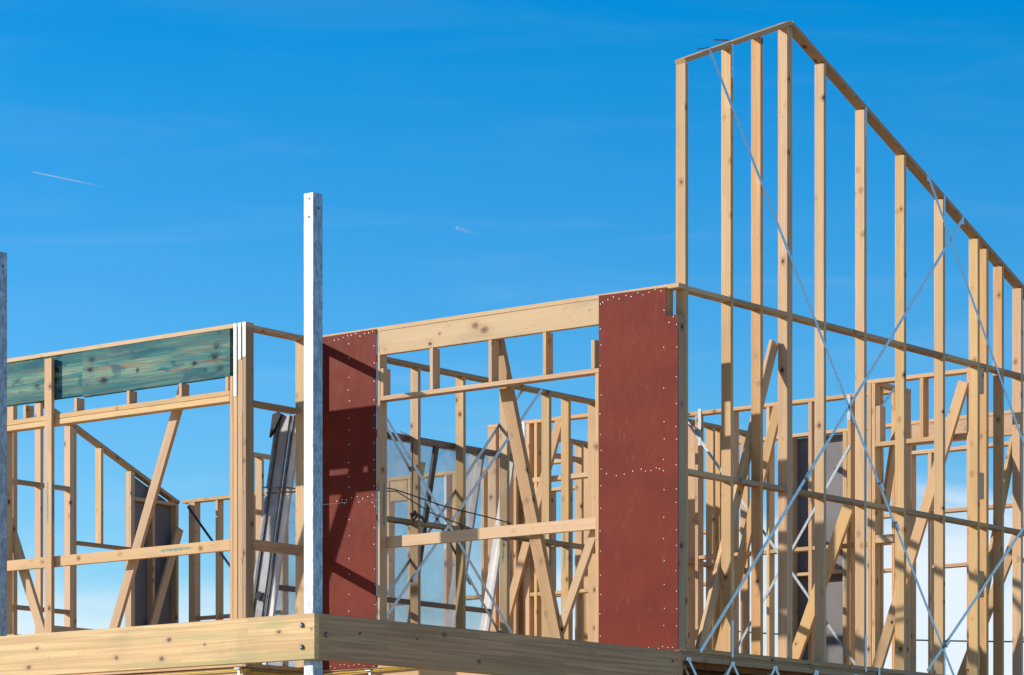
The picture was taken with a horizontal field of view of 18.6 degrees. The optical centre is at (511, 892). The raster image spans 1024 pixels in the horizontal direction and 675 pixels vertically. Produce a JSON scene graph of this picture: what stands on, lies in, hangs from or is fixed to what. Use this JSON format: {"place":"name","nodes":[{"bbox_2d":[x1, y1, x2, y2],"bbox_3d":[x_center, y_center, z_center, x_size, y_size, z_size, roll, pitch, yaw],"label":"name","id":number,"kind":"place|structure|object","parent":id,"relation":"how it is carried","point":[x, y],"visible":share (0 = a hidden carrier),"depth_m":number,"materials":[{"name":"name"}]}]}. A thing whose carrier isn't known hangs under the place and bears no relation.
{"place":"outdoors","nodes":[
{"label":"outdoors","id":0,"kind":"place"},
{"bbox_2d":[0,0,1023,674],"label":"sky","id":1,"kind":"structure","parent":0,"point":[463,157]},
{"bbox_2d":[739,631,1023,641],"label":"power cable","id":2,"kind":"object","parent":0,"point":[927,640],"visible":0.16,"depth_m":65.67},
{"label":"ground","id":3,"kind":"structure","parent":0,"visible":0},
{"bbox_2d":[0,252,6,635],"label":"steel post","id":4,"kind":"object","parent":3,"relation":"on","point":[3,443],"visible":1,"depth_m":21.77,"materials":[{"name":"silver metal"}]},
{"bbox_2d":[0,613,318,674],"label":"edge beam","id":5,"kind":"structure","parent":4,"relation":"attached to","point":[282,638],"depth_m":20.66,"materials":[{"name":"brown wood"}]},
{"bbox_2d":[304,192,322,674],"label":"steel post","id":6,"kind":"object","parent":3,"relation":"on","point":[313,402],"visible":1,"depth_m":19.92,"materials":[{"name":"silver metal"}]},
{"bbox_2d":[315,613,677,674],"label":"edge beam","id":7,"kind":"structure","parent":6,"relation":"attached to","point":[348,639],"depth_m":21.09,"materials":[{"name":"brown wood"}]},
{"bbox_3d":[-0.813,-0.077,28.530,9.870,3.352,7.710,0,0,38],"label":"lower storey wall","id":8,"kind":"object","parent":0,"visible":0},
{"bbox_2d":[125,651,898,674],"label":"floor platform","id":9,"kind":"structure","parent":8,"relation":"on","point":[695,664],"depth_m":24.35,"materials":[{"name":"brown wood"}]},
{"bbox_2d":[8,402,182,633],"bbox_3d":[-4.529,-3.641,31.676,0.138,3.737,3.289,0,0,38],"label":"wall frame","id":10,"kind":"object","parent":9,"relation":"on","point":[153,598],"visible":0.58,"depth_m":32.18,"materials":[{"name":"brown wood"}]},
{"bbox_2d":[7,322,253,674],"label":"wall frame","id":11,"kind":"object","parent":9,"relation":"on","point":[131,367],"visible":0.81,"depth_m":25.28,"materials":[{"name":"brown wood"}]},
{"bbox_2d":[155,669,250,674],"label":"string line","id":12,"kind":"object","parent":9,"relation":"attached to","point":[204,672],"visible":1,"depth_m":24.76,"materials":[{"name":"yellow"}]},
{"bbox_2d":[254,452,269,569],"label":"wall frame","id":13,"kind":"object","parent":9,"relation":"on","point":[260,457],"visible":0.21,"depth_m":31.89,"materials":[{"name":"brown wood"}]},
{"bbox_2d":[244,325,303,672],"bbox_3d":[-1.881,-3.123,24.942,0.140,2.699,0.736,0,0,38],"label":"wall frame","id":14,"kind":"object","parent":9,"relation":"on","point":[297,550],"visible":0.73,"depth_m":25.12,"materials":[{"name":"brown wood"}]},
{"bbox_2d":[246,667,408,674],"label":"string line","id":15,"kind":"object","parent":9,"relation":"attached to","point":[330,673],"visible":0.72,"depth_m":24.80,"materials":[{"name":"yellow"}]},
{"bbox_2d":[182,467,487,665],"bbox_3d":[-1.708,-2.953,31.613,4.434,2.360,0.095,0,0,38],"label":"wall frame","id":16,"kind":"object","parent":9,"relation":"on","point":[401,483],"visible":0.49,"depth_m":31.24,"materials":[{"name":"brown wood"}]},
{"bbox_2d":[254,412,484,663],"bbox_3d":[-1.241,-2.866,26.650,0.553,2.115,2.582,0,0,38],"label":"window unit","id":17,"kind":"structure","parent":9,"relation":"on","point":[280,428],"depth_m":25.66,"materials":[{"name":"grey metal"}]},
{"bbox_2d":[257,415,514,666],"bbox_3d":[-1.033,-2.850,26.700,0.504,2.084,2.843,0,0,38],"label":"window unit","id":18,"kind":"structure","parent":9,"relation":"on","point":[274,586],"depth_m":26.75,"materials":[{"name":"white metal"}]},
{"bbox_2d":[323,283,685,671],"bbox_3d":[-0.150,-3.123,24.154,3.649,2.700,0.196,0,0,38],"label":"wall frame","id":19,"kind":"object","parent":9,"relation":"on","point":[635,526],"visible":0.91,"depth_m":23.65,"materials":[{"name":"brown wood"}]},
{"bbox_2d":[488,413,587,636],"bbox_3d":[0.425,-3.123,29.445,1.645,2.700,0.138,0,0,38],"label":"wall frame","id":20,"kind":"object","parent":9,"relation":"on","point":[532,431],"visible":0.34,"depth_m":29.65,"materials":[{"name":"brown wood"}]},
{"bbox_2d":[514,437,587,640],"bbox_3d":[0.544,-3.123,30.849,0.092,2.699,2.209,0,0,38],"label":"wall frame","id":21,"kind":"object","parent":9,"relation":"on","point":[580,458],"visible":0.22,"depth_m":30.98,"materials":[{"name":"brown wood"}]},
{"bbox_2d":[362,357,749,653],"bbox_3d":[0.312,-3.123,27.905,0.138,2.701,6.450,0,0,38],"label":"wall frame","id":22,"kind":"object","parent":9,"relation":"on","point":[713,498],"visible":0.45,"depth_m":27.86,"materials":[{"name":"brown wood"}]},
{"bbox_2d":[263,487,511,523],"bbox_3d":[-0.879,-3.303,26.360,2.719,0.150,0.440,0,0,-41],"label":"rope","id":23,"kind":"object","parent":22,"relation":"attached to","point":[420,498],"visible":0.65,"depth_m":26.60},
{"bbox_2d":[265,491,552,545],"bbox_3d":[-0.690,-3.225,26.600,3.279,0.274,0.409,0,0,-43],"label":"power line","id":24,"kind":"object","parent":22,"relation":"attached to","point":[421,507],"visible":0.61,"depth_m":26.52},
{"bbox_2d":[395,431,426,525],"bbox_3d":[-0.849,-3.488,26.310,0.226,0.822,0.307,0,0,8],"label":"rope","id":25,"kind":"object","parent":22,"relation":"hanging from","point":[412,514],"visible":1,"depth_m":26.33,"materials":[{"name":"black"}]},
{"bbox_2d":[551,409,1023,674],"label":"wall frame","id":26,"kind":"object","parent":9,"relation":"on","point":[836,595],"visible":0.16,"depth_m":30.30,"materials":[{"name":"brown wood"}]},
{"bbox_2d":[688,390,894,668],"bbox_3d":[2.440,-3.133,28.535,2.456,2.720,0.158,0,0,38],"label":"wall frame","id":27,"kind":"object","parent":9,"relation":"on","point":[845,523],"visible":0.6,"depth_m":28.49,"materials":[{"name":"brown wood"}]},
{"bbox_2d":[675,21,1023,674],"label":"gable wall frame","id":28,"kind":"object","parent":9,"relation":"on","point":[986,561],"visible":1,"depth_m":24.73,"materials":[{"name":"brown wood"}]},
{"bbox_2d":[881,384,910,670],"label":"wall frame","id":29,"kind":"object","parent":9,"relation":"on","point":[887,482],"visible":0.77,"depth_m":27.74,"materials":[{"name":"brown wood"}]},
{"bbox_2d":[867,368,968,674],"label":"wall frame","id":30,"kind":"object","parent":9,"relation":"on","point":[878,644],"visible":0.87,"depth_m":27.18,"materials":[{"name":"brown wood"}]}
]}

